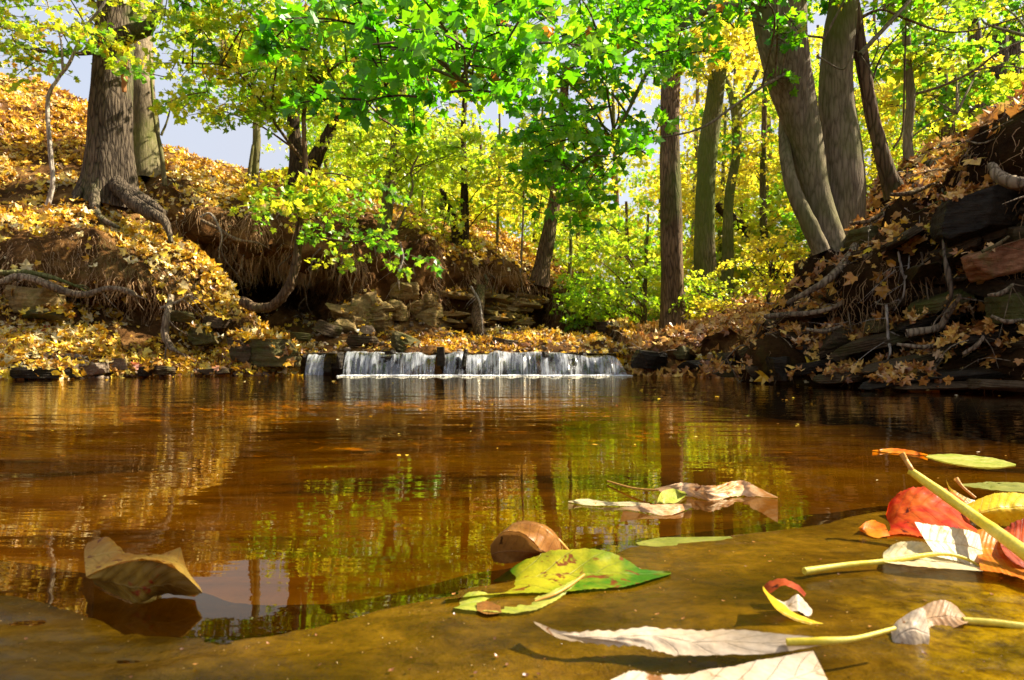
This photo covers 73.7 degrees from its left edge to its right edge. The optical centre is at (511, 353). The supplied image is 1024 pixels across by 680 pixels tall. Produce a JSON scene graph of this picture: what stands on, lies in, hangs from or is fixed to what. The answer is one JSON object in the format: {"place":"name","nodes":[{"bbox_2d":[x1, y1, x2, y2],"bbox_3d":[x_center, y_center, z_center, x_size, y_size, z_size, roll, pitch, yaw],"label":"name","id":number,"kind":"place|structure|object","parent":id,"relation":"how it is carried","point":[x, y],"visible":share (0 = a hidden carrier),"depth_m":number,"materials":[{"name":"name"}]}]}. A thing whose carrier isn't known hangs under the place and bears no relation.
{"place":"outdoors","nodes":[
{"label":"outdoors","id":0,"kind":"place"},
{"bbox_2d":[0,77,300,384],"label":"bank slope","id":1,"kind":"structure","parent":0,"point":[143,332],"depth_m":7.38,"materials":[{"name":"plant"}]},
{"bbox_2d":[20,310,70,320],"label":"rock","id":2,"kind":"object","parent":1,"relation":"on","point":[33,314],"visible":0.74,"depth_m":6.74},
{"bbox_2d":[4,285,65,313],"bbox_3d":[-4.854,-0.542,6.967,0.588,0.316,0.436,0,0,37],"label":"rock","id":3,"kind":"object","parent":2,"relation":"on","point":[20,298],"visible":0.57,"depth_m":6.77,"materials":[{"name":"beige stone"}]},
{"bbox_2d":[0,273,145,309],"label":"root","id":4,"kind":"object","parent":1,"relation":"attached to","point":[33,279],"visible":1,"depth_m":6.73,"materials":[{"name":"brown plant"}]},
{"bbox_2d":[44,0,106,209],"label":"sapling","id":5,"kind":"object","parent":1,"relation":"on","point":[49,135],"visible":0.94,"depth_m":7.89,"materials":[{"name":"wood"}]},
{"bbox_2d":[0,0,203,243],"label":"tree","id":6,"kind":"object","parent":1,"relation":"on","point":[108,172],"visible":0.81,"depth_m":8.24,"materials":[{"name":"brown plant"}]},
{"bbox_2d":[0,187,254,343],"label":"hanging roots","id":7,"kind":"object","parent":1,"relation":"hanging from","point":[96,286],"visible":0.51,"depth_m":7.26,"materials":[{"name":"plant"}]},
{"bbox_2d":[9,346,269,379],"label":"gravel","id":8,"kind":"structure","parent":1,"relation":"on","point":[98,376],"depth_m":6.36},
{"bbox_2d":[133,0,160,176],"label":"tree","id":9,"kind":"object","parent":1,"relation":"on","point":[146,156],"visible":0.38,"depth_m":9.45,"materials":[{"name":"grey plant"}]},
{"bbox_2d":[0,72,306,379],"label":"fallen leaves","id":10,"kind":"object","parent":1,"relation":"on","point":[26,340],"visible":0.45,"depth_m":7.58,"materials":[{"name":"yellow plant"}]},
{"bbox_2d":[160,294,199,362],"bbox_3d":[-3.398,-0.177,6.938,0.562,0.899,0.232,0,0,32],"label":"root","id":11,"kind":"object","parent":1,"relation":"on","point":[165,328],"visible":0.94,"depth_m":6.93,"materials":[{"name":"brown plant"}]},
{"bbox_2d":[241,339,301,367],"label":"rock","id":12,"kind":"object","parent":1,"relation":"on","point":[265,353],"visible":0.78,"depth_m":6.88,"materials":[{"name":"stone"}]},
{"bbox_2d":[141,147,770,396],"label":"bank slope","id":13,"kind":"structure","parent":0,"point":[423,274],"depth_m":9.27,"materials":[{"name":"soil"}]},
{"bbox_2d":[177,8,284,186],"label":"tree","id":14,"kind":"object","parent":13,"relation":"on","point":[254,162],"visible":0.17,"depth_m":10.35,"materials":[{"name":"green plant"}]},
{"bbox_2d":[103,0,444,312],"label":"sapling","id":15,"kind":"object","parent":13,"relation":"on","point":[207,22],"visible":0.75,"depth_m":6.93,"materials":[{"name":"green plant"}]},
{"bbox_2d":[237,159,350,207],"bbox_3d":[-3.041,-2.339,9.634,1.511,0.802,1.176,0,0,-17],"label":"bush","id":16,"kind":"object","parent":13,"relation":"on","point":[264,177],"visible":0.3,"depth_m":9.62,"materials":[{"name":"yellow plant"}]},
{"bbox_2d":[239,12,416,197],"bbox_3d":[-2.660,-3.647,9.997,2.532,3.035,2.961,0,0,-13],"label":"tree","id":17,"kind":"object","parent":13,"relation":"on","point":[317,153],"visible":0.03,"depth_m":9.61,"materials":[{"name":"green plant"}]},
{"bbox_2d":[288,72,416,204],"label":"tree","id":18,"kind":"object","parent":13,"relation":"on","point":[349,171],"visible":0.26,"depth_m":12.07,"materials":[{"name":"yellow plant"}]},
{"bbox_2d":[143,177,628,344],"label":"hanging roots","id":19,"kind":"object","parent":13,"relation":"hanging from","point":[301,275],"visible":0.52,"depth_m":9.11,"materials":[{"name":"plant"}]},
{"bbox_2d":[325,281,451,334],"bbox_3d":[-1.600,-0.551,9.355,0.582,0.928,2.149,0,0,43],"label":"rock outcrop","id":20,"kind":"object","parent":13,"relation":"on","point":[361,307],"visible":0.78,"depth_m":9.05,"materials":[{"name":"beige stone"}]},
{"bbox_2d":[149,144,644,370],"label":"fallen leaves","id":21,"kind":"object","parent":13,"relation":"on","point":[225,190],"visible":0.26,"depth_m":9.68,"materials":[{"name":"yellow plant"}]},
{"bbox_2d":[310,67,487,240],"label":"tree","id":22,"kind":"object","parent":13,"relation":"on","point":[375,134],"visible":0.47,"depth_m":9.31,"materials":[{"name":"yellow plant"}]},
{"bbox_2d":[347,123,506,240],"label":"sapling","id":23,"kind":"object","parent":13,"relation":"on","point":[376,160],"visible":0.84,"depth_m":9.18,"materials":[{"name":"green plant"}]},
{"bbox_2d":[364,107,518,217],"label":"tree","id":24,"kind":"object","parent":13,"relation":"on","point":[444,186],"visible":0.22,"depth_m":13.10,"materials":[{"name":"yellow plant"}]},
{"bbox_2d":[398,203,496,254],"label":"bush","id":25,"kind":"object","parent":13,"relation":"on","point":[442,232],"visible":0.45,"depth_m":10.31,"materials":[{"name":"green plant"}]},
{"bbox_2d":[284,293,625,374],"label":"fallen leaves","id":26,"kind":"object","parent":13,"relation":"on","point":[411,324],"depth_m":8.21,"materials":[{"name":"plant"}]},
{"bbox_2d":[388,17,536,249],"bbox_3d":[-0.809,-3.379,10.599,2.429,3.638,2.072,0,0,0],"label":"tree","id":27,"kind":"object","parent":13,"relation":"on","point":[462,207],"visible":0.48,"depth_m":10.45,"materials":[{"name":"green plant"}]},
{"bbox_2d":[326,352,617,376],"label":"waterfall","id":28,"kind":"object","parent":13,"relation":"on","point":[390,365],"visible":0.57,"depth_m":7.27,"materials":[{"name":"liquid"}]},
{"bbox_2d":[470,284,485,336],"bbox_3d":[-0.505,-0.549,9.993,0.263,0.970,0.535,0,0,0],"label":"root","id":29,"kind":"object","parent":13,"relation":"on","point":[475,317],"visible":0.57,"depth_m":9.94,"materials":[{"name":"brown plant"}]},
{"bbox_2d":[425,126,542,233],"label":"tree","id":30,"kind":"object","parent":13,"relation":"on","point":[476,213],"visible":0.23,"depth_m":14.28,"materials":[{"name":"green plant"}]},
{"bbox_2d":[437,289,550,333],"bbox_3d":[-0.388,-0.631,10.436,2.164,0.694,0.860,0,0,-27],"label":"rock outcrop","id":31,"kind":"object","parent":13,"relation":"on","point":[511,302],"visible":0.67,"depth_m":10.33,"materials":[{"name":"beige stone"}]},
{"bbox_2d":[461,110,577,264],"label":"sapling","id":32,"kind":"object","parent":13,"relation":"on","point":[520,207],"visible":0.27,"depth_m":10.99,"materials":[{"name":"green plant"}]},
{"bbox_2d":[442,63,604,287],"bbox_3d":[0.249,-2.778,11.016,2.229,3.446,2.522,0,0,35],"label":"tree","id":33,"kind":"object","parent":13,"relation":"on","point":[540,274],"visible":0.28,"depth_m":10.89,"materials":[{"name":"green plant"}]},
{"bbox_2d":[337,286,734,361],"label":"fallen leaves","id":34,"kind":"object","parent":13,"relation":"on","point":[699,356],"visible":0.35,"depth_m":9.79,"materials":[{"name":"orange plant"}]},
{"bbox_2d":[456,107,625,252],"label":"tree","id":35,"kind":"object","parent":13,"relation":"on","point":[507,223],"visible":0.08,"depth_m":16.39,"materials":[{"name":"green plant"}]},
{"bbox_2d":[495,120,659,276],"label":"tree","id":36,"kind":"object","parent":13,"relation":"on","point":[649,203],"visible":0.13,"depth_m":17.44,"materials":[{"name":"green plant"}]},
{"bbox_2d":[505,171,660,297],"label":"tree","id":37,"kind":"object","parent":13,"relation":"on","point":[578,237],"visible":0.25,"depth_m":13.68,"materials":[{"name":"yellow plant"}]},
{"bbox_2d":[533,201,685,335],"bbox_3d":[1.568,-1.223,10.591,2.349,2.430,2.710,0,0,-15],"label":"bush","id":38,"kind":"object","parent":13,"relation":"on","point":[597,307],"visible":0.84,"depth_m":10.36,"materials":[{"name":"plant"}]},
{"bbox_2d":[554,68,698,289],"bbox_3d":[3.373,-5.205,21.321,6.162,8.645,4.848,0,0,0],"label":"tree","id":39,"kind":"object","parent":13,"relation":"on","point":[617,192],"visible":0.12,"depth_m":20.91,"materials":[{"name":"yellow plant"}]},
{"bbox_2d":[583,201,690,314],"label":"tree","id":40,"kind":"object","parent":13,"relation":"on","point":[652,290],"visible":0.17,"depth_m":15.60,"materials":[{"name":"green plant"}]},
{"bbox_2d":[568,147,718,296],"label":"tree","id":41,"kind":"object","parent":13,"relation":"on","point":[645,176],"visible":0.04,"depth_m":23.62,"materials":[{"name":"yellow plant"}]},
{"bbox_2d":[631,349,667,370],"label":"rock","id":42,"kind":"object","parent":13,"relation":"on","point":[651,360],"visible":0.94,"depth_m":6.76,"materials":[{"name":"stone"}]},
{"bbox_2d":[618,0,761,330],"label":"tree","id":43,"kind":"object","parent":13,"relation":"on","point":[671,253],"visible":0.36,"depth_m":9.67,"materials":[{"name":"brown plant"}]},
{"bbox_2d":[629,50,762,294],"bbox_3d":[4.606,-4.576,17.269,3.631,7.212,4.773,0,0,0],"label":"tree","id":44,"kind":"object","parent":13,"relation":"on","point":[691,98],"visible":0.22,"depth_m":16.97,"materials":[{"name":"yellow plant"}]},
{"bbox_2d":[642,107,780,293],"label":"tree","id":45,"kind":"object","parent":13,"relation":"on","point":[721,179],"visible":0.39,"depth_m":13.13,"materials":[{"name":"yellow plant"}]},
{"bbox_2d":[681,293,746,319],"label":"bush","id":46,"kind":"object","parent":13,"relation":"on","point":[698,312],"visible":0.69,"depth_m":9.24,"materials":[{"name":"yellow plant"}]},
{"bbox_2d":[622,255,806,380],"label":"fallen leaves","id":47,"kind":"object","parent":13,"relation":"on","point":[732,318],"visible":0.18,"depth_m":7.25,"materials":[{"name":"brown plant"}]},
{"bbox_2d":[653,69,782,295],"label":"tree","id":48,"kind":"object","parent":13,"relation":"on","point":[699,106],"visible":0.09,"depth_m":15.78,"materials":[{"name":"yellow plant"}]},
{"bbox_2d":[668,269,781,312],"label":"bush","id":49,"kind":"object","parent":13,"relation":"on","point":[699,284],"visible":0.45,"depth_m":9.73,"materials":[{"name":"yellow plant"}]},
{"bbox_2d":[683,157,805,286],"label":"tree","id":50,"kind":"object","parent":13,"relation":"on","point":[755,219],"visible":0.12,"depth_m":13.60,"materials":[{"name":"yellow plant"}]},
{"bbox_2d":[680,68,818,300],"bbox_3d":[4.227,-2.878,12.419,3.062,4.388,2.127,0,0,0],"label":"tree","id":51,"kind":"object","parent":13,"relation":"on","point":[735,122],"visible":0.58,"depth_m":11.93,"materials":[{"name":"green plant"}]},
{"bbox_2d":[681,0,822,305],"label":"tree","id":52,"kind":"object","parent":13,"relation":"on","point":[704,254],"visible":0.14,"depth_m":11.16,"materials":[{"name":"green plant"}]},
{"bbox_2d":[718,74,793,288],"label":"tree","id":53,"kind":"object","parent":13,"relation":"on","point":[762,173],"visible":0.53,"depth_m":12.44,"materials":[{"name":"yellow plant"}]},
{"bbox_2d":[715,226,809,303],"bbox_3d":[3.451,-1.120,9.003,1.404,1.024,2.544,0,0,10],"label":"bush","id":54,"kind":"object","parent":13,"relation":"on","point":[793,253],"visible":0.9,"depth_m":8.58,"materials":[{"name":"yellow plant"}]},
{"bbox_2d":[680,18,872,273],"bbox_3d":[6.475,-4.877,17.322,5.281,7.865,3.976,0,0,-21],"label":"tree","id":55,"kind":"object","parent":13,"relation":"on","point":[740,91],"visible":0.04,"depth_m":16.95,"materials":[{"name":"yellow plant"}]},
{"bbox_2d":[720,46,876,274],"bbox_3d":[6.018,-4.083,14.951,3.762,5.721,4.820,0,0,0],"label":"tree","id":56,"kind":"object","parent":13,"relation":"on","point":[751,119],"visible":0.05,"depth_m":14.65,"materials":[{"name":"yellow plant"}]},
{"bbox_2d":[733,169,872,262],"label":"tree","id":57,"kind":"object","parent":13,"relation":"on","point":[781,190],"visible":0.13,"depth_m":11.89,"materials":[{"name":"yellow plant"}]},
{"bbox_2d":[771,0,949,200],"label":"tree","id":58,"kind":"object","parent":13,"relation":"on","point":[873,168],"visible":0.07,"depth_m":13.99,"materials":[{"name":"yellow plant"}]},
{"bbox_2d":[770,0,952,195],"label":"tree","id":59,"kind":"object","parent":13,"relation":"on","point":[820,29],"visible":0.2,"depth_m":12.73,"materials":[{"name":"yellow plant"}]},
{"bbox_2d":[0,397,1023,604],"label":"water","id":60,"kind":"structure","parent":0,"point":[315,518],"depth_m":1.89,"materials":[{"name":"liquid"}]},
{"bbox_2d":[0,506,1023,679],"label":"wet rock slab","id":61,"kind":"structure","parent":60,"relation":"on","point":[154,634],"depth_m":0.56,"materials":[{"name":"stone"}]},
{"bbox_2d":[451,548,670,613],"bbox_3d":[0.034,0.218,0.660,0.228,0.038,0.125,0,0,-35],"label":"leaf","id":62,"kind":"object","parent":61,"relation":"on","point":[554,575],"visible":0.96,"depth_m":0.66,"materials":[{"name":"plant"}]},
{"bbox_2d":[636,536,731,546],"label":"leaf","id":63,"kind":"object","parent":61,"relation":"on","point":[666,541],"visible":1,"depth_m":0.80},
{"bbox_2d":[534,622,896,655],"bbox_3d":[0.143,0.202,0.484,0.259,0.014,0.040,0,0,7],"label":"leaf","id":64,"kind":"object","parent":61,"relation":"on","point":[674,642],"visible":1,"depth_m":0.48,"materials":[{"name":"plant"}]},
{"bbox_2d":[611,651,826,679],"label":"leaf","id":65,"kind":"object","parent":61,"relation":"on","point":[802,666],"visible":1,"depth_m":0.43,"materials":[{"name":"plant"}]},
{"bbox_2d":[762,578,822,623],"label":"leaf","id":66,"kind":"object","parent":61,"relation":"on","point":[791,606],"visible":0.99,"depth_m":0.57,"materials":[{"name":"plant"}]},
{"bbox_2d":[802,522,982,574],"bbox_3d":[0.397,0.204,0.700,0.226,0.041,0.092,0,0,0],"label":"leaf","id":67,"kind":"object","parent":61,"relation":"on","point":[950,547],"visible":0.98,"depth_m":0.72,"materials":[{"name":"plant"}]},
{"bbox_2d":[891,608,929,644],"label":"leaf","id":68,"kind":"object","parent":61,"relation":"on","point":[912,627],"visible":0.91,"depth_m":0.52,"materials":[{"name":"plant"}]},
{"bbox_2d":[859,486,976,537],"bbox_3d":[0.529,0.202,0.867,0.115,0.048,0.232,0,0,41],"label":"leaf","id":69,"kind":"object","parent":61,"relation":"on","point":[908,508],"visible":0.76,"depth_m":0.87,"materials":[{"name":"plant"}]},
{"bbox_2d":[899,452,1023,560],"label":"leaf stalk","id":70,"kind":"object","parent":61,"relation":"on","point":[1011,543],"visible":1,"depth_m":0.74,"materials":[{"name":"plant"}]},
{"bbox_2d":[921,600,1023,627],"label":"leaf","id":71,"kind":"object","parent":61,"relation":"on","point":[942,612],"visible":0.92,"depth_m":0.55,"materials":[{"name":"plant"}]},
{"bbox_2d":[947,477,1023,526],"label":"leaf","id":72,"kind":"object","parent":61,"relation":"on","point":[1003,509],"visible":0.84,"depth_m":0.87,"materials":[{"name":"plant"}]},
{"bbox_2d":[977,518,1023,578],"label":"leaf","id":73,"kind":"object","parent":61,"relation":"on","point":[997,556],"visible":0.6,"depth_m":0.71,"materials":[{"name":"plant"}]},
{"bbox_2d":[0,374,1023,455],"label":"water","id":74,"kind":"structure","parent":0,"point":[102,411],"depth_m":2.70,"materials":[{"name":"liquid"}]},
{"bbox_2d":[10,367,75,378],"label":"rock","id":75,"kind":"object","parent":74,"relation":"on","point":[21,372],"visible":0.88,"depth_m":5.86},
{"bbox_2d":[84,537,201,602],"bbox_3d":[-0.339,0.197,0.626,0.137,0.044,0.061,0,0,0],"label":"leaf","id":76,"kind":"object","parent":74,"relation":"on","point":[136,581],"visible":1,"depth_m":0.60,"materials":[{"name":"plant"}]},
{"bbox_2d":[299,352,331,374],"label":"waterfall","id":77,"kind":"object","parent":74,"relation":"in","point":[321,365],"visible":0.79,"depth_m":7.17,"materials":[{"name":"liquid"}]},
{"bbox_2d":[490,521,568,562],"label":"leaf","id":78,"kind":"object","parent":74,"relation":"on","point":[513,543],"visible":0.89,"depth_m":0.71,"materials":[{"name":"plant"}]},
{"bbox_2d":[568,499,691,515],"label":"leaf","id":79,"kind":"object","parent":74,"relation":"on","point":[665,509],"visible":1,"depth_m":0.95,"materials":[{"name":"plant"}]},
{"bbox_2d":[607,480,777,503],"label":"leaf","id":80,"kind":"object","parent":74,"relation":"on","point":[675,493],"visible":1,"depth_m":1.05,"materials":[{"name":"plant"}]},
{"bbox_2d":[924,454,1015,467],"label":"leaf","id":81,"kind":"object","parent":74,"relation":"on","point":[974,461],"visible":1,"depth_m":1.40,"materials":[{"name":"plant"}]},
{"bbox_2d":[966,378,1023,391],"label":"rock","id":82,"kind":"object","parent":74,"relation":"in","point":[1001,385],"visible":0.99,"depth_m":3.73,"materials":[{"name":"stone"}]},
{"bbox_2d":[0,0,1023,304],"label":"sky","id":83,"kind":"structure","parent":0,"point":[233,147],"materials":[{"name":"white"}]},
{"bbox_2d":[739,99,1023,432],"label":"bank slope","id":84,"kind":"structure","parent":0,"point":[1003,150],"depth_m":4.67,"materials":[{"name":"soil"}]},
{"bbox_2d":[241,0,991,255],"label":"tree","id":85,"kind":"object","parent":84,"relation":"on","point":[821,154],"visible":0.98,"depth_m":4.34,"materials":[{"name":"green plant"}]},
{"bbox_2d":[786,242,859,311],"bbox_3d":[2.402,-0.593,5.079,0.823,0.583,0.268,0,0,-30],"label":"root","id":86,"kind":"object","parent":84,"relation":"on","point":[833,274],"visible":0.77,"depth_m":4.92,"materials":[{"name":"brown plant"}]},
{"bbox_2d":[812,371,873,383],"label":"rock","id":87,"kind":"object","parent":84,"relation":"on","point":[826,378],"visible":0.66,"depth_m":4.50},
{"bbox_2d":[720,102,1023,386],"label":"twigs","id":88,"kind":"object","parent":84,"relation":"on","point":[921,253],"visible":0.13,"depth_m":4.84,"materials":[{"name":"wood"}]},
{"bbox_2d":[829,332,921,358],"bbox_3d":[2.501,-0.091,4.610,0.579,0.249,0.377,0,0,42],"label":"rock","id":89,"kind":"object","parent":84,"relation":"on","point":[867,343],"visible":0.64,"depth_m":4.52,"materials":[{"name":"stone"}]},
{"bbox_2d":[891,306,968,332],"bbox_3d":[2.710,-0.219,4.442,0.454,0.173,0.335,0,0,0],"label":"rock","id":90,"kind":"object","parent":89,"relation":"on","point":[900,327],"visible":0.57,"depth_m":4.34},
{"bbox_2d":[907,289,975,314],"bbox_3d":[2.749,-0.327,4.375,0.331,0.174,0.355,0,0,0],"label":"rock","id":91,"kind":"object","parent":90,"relation":"on","point":[934,303],"visible":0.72,"depth_m":4.29,"materials":[{"name":"stone"}]},
{"bbox_2d":[733,80,1023,389],"bbox_3d":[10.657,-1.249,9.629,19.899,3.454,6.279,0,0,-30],"label":"fallen leaves","id":92,"kind":"object","parent":84,"relation":"on","point":[986,117],"visible":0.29,"depth_m":4.89,"materials":[{"name":"brown plant"}]},
{"bbox_2d":[738,207,1023,382],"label":"rock outcrop","id":93,"kind":"object","parent":84,"relation":"on","point":[914,274],"visible":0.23,"depth_m":4.43,"materials":[{"name":"stone"}]},
{"bbox_2d":[714,152,1023,390],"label":"fallen leaves","id":94,"kind":"object","parent":93,"relation":"on","point":[887,372],"visible":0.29,"depth_m":4.35,"materials":[{"name":"brown plant"}]},
{"bbox_2d":[961,238,1023,282],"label":"rock","id":95,"kind":"object","parent":93,"relation":"on","point":[1001,260],"visible":0.95,"depth_m":3.85,"materials":[{"name":"red stone"}]},
{"bbox_2d":[986,162,1023,203],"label":"root","id":96,"kind":"object","parent":93,"relation":"on","point":[998,175],"visible":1,"depth_m":3.84,"materials":[{"name":"grey plant"}]},
{"bbox_2d":[740,107,1023,391],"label":"hanging roots","id":97,"kind":"object","parent":84,"relation":"hanging from","point":[887,278],"visible":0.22,"depth_m":4.58,"materials":[{"name":"plant"}]},
{"bbox_2d":[853,8,968,170],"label":"tree","id":98,"kind":"object","parent":84,"relation":"on","point":[896,133],"visible":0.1,"depth_m":12.51,"materials":[{"name":"yellow plant"}]},
{"bbox_2d":[861,345,975,371],"bbox_3d":[2.646,0.009,4.316,0.844,0.208,0.362,0,0,0],"label":"rock","id":99,"kind":"object","parent":84,"relation":"on","point":[873,367],"visible":0.38,"depth_m":4.19,"materials":[{"name":"stone"}]},
{"bbox_2d":[854,39,1003,155],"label":"tree","id":100,"kind":"object","parent":84,"relation":"on","point":[882,91],"visible":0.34,"depth_m":8.34,"materials":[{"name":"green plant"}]},
{"bbox_2d":[858,366,1007,389],"bbox_3d":[2.497,0.142,4.067,0.862,0.141,0.353,0,0,11],"label":"rock","id":101,"kind":"object","parent":84,"relation":"on","point":[979,372],"visible":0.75,"depth_m":3.92,"materials":[{"name":"stone"}]},
{"bbox_2d":[854,0,1023,200],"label":"tree","id":102,"kind":"object","parent":84,"relation":"on","point":[889,178],"visible":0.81,"depth_m":5.57,"materials":[{"name":"brown plant"}]},
{"bbox_2d":[856,0,1023,161],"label":"tree","id":103,"kind":"object","parent":84,"relation":"on","point":[960,97],"visible":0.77,"depth_m":6.95,"materials":[{"name":"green plant"}]},
{"bbox_2d":[905,294,983,337],"bbox_3d":[2.725,-0.201,4.170,0.547,0.324,0.172,0,0,16],"label":"root","id":104,"kind":"object","parent":84,"relation":"attached to","point":[913,332],"visible":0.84,"depth_m":4.23,"materials":[{"name":"brown plant"}]},
{"bbox_2d":[911,0,1023,130],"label":"tree","id":105,"kind":"object","parent":84,"relation":"on","point":[978,35],"visible":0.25,"depth_m":9.23,"materials":[{"name":"yellow plant"}]},
{"bbox_2d":[930,184,1023,247],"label":"rock","id":106,"kind":"object","parent":84,"relation":"on","point":[980,213],"visible":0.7,"depth_m":4.05,"materials":[{"name":"stone"}]},
{"bbox_2d":[939,325,1022,348],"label":"rock","id":107,"kind":"object","parent":84,"relation":"on","point":[972,339],"visible":0.58,"depth_m":3.94,"materials":[{"name":"stone"}]},
{"bbox_2d":[984,292,1023,323],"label":"rock","id":108,"kind":"object","parent":107,"relation":"on","point":[996,306],"visible":0.73,"depth_m":3.88,"materials":[{"name":"stone"}]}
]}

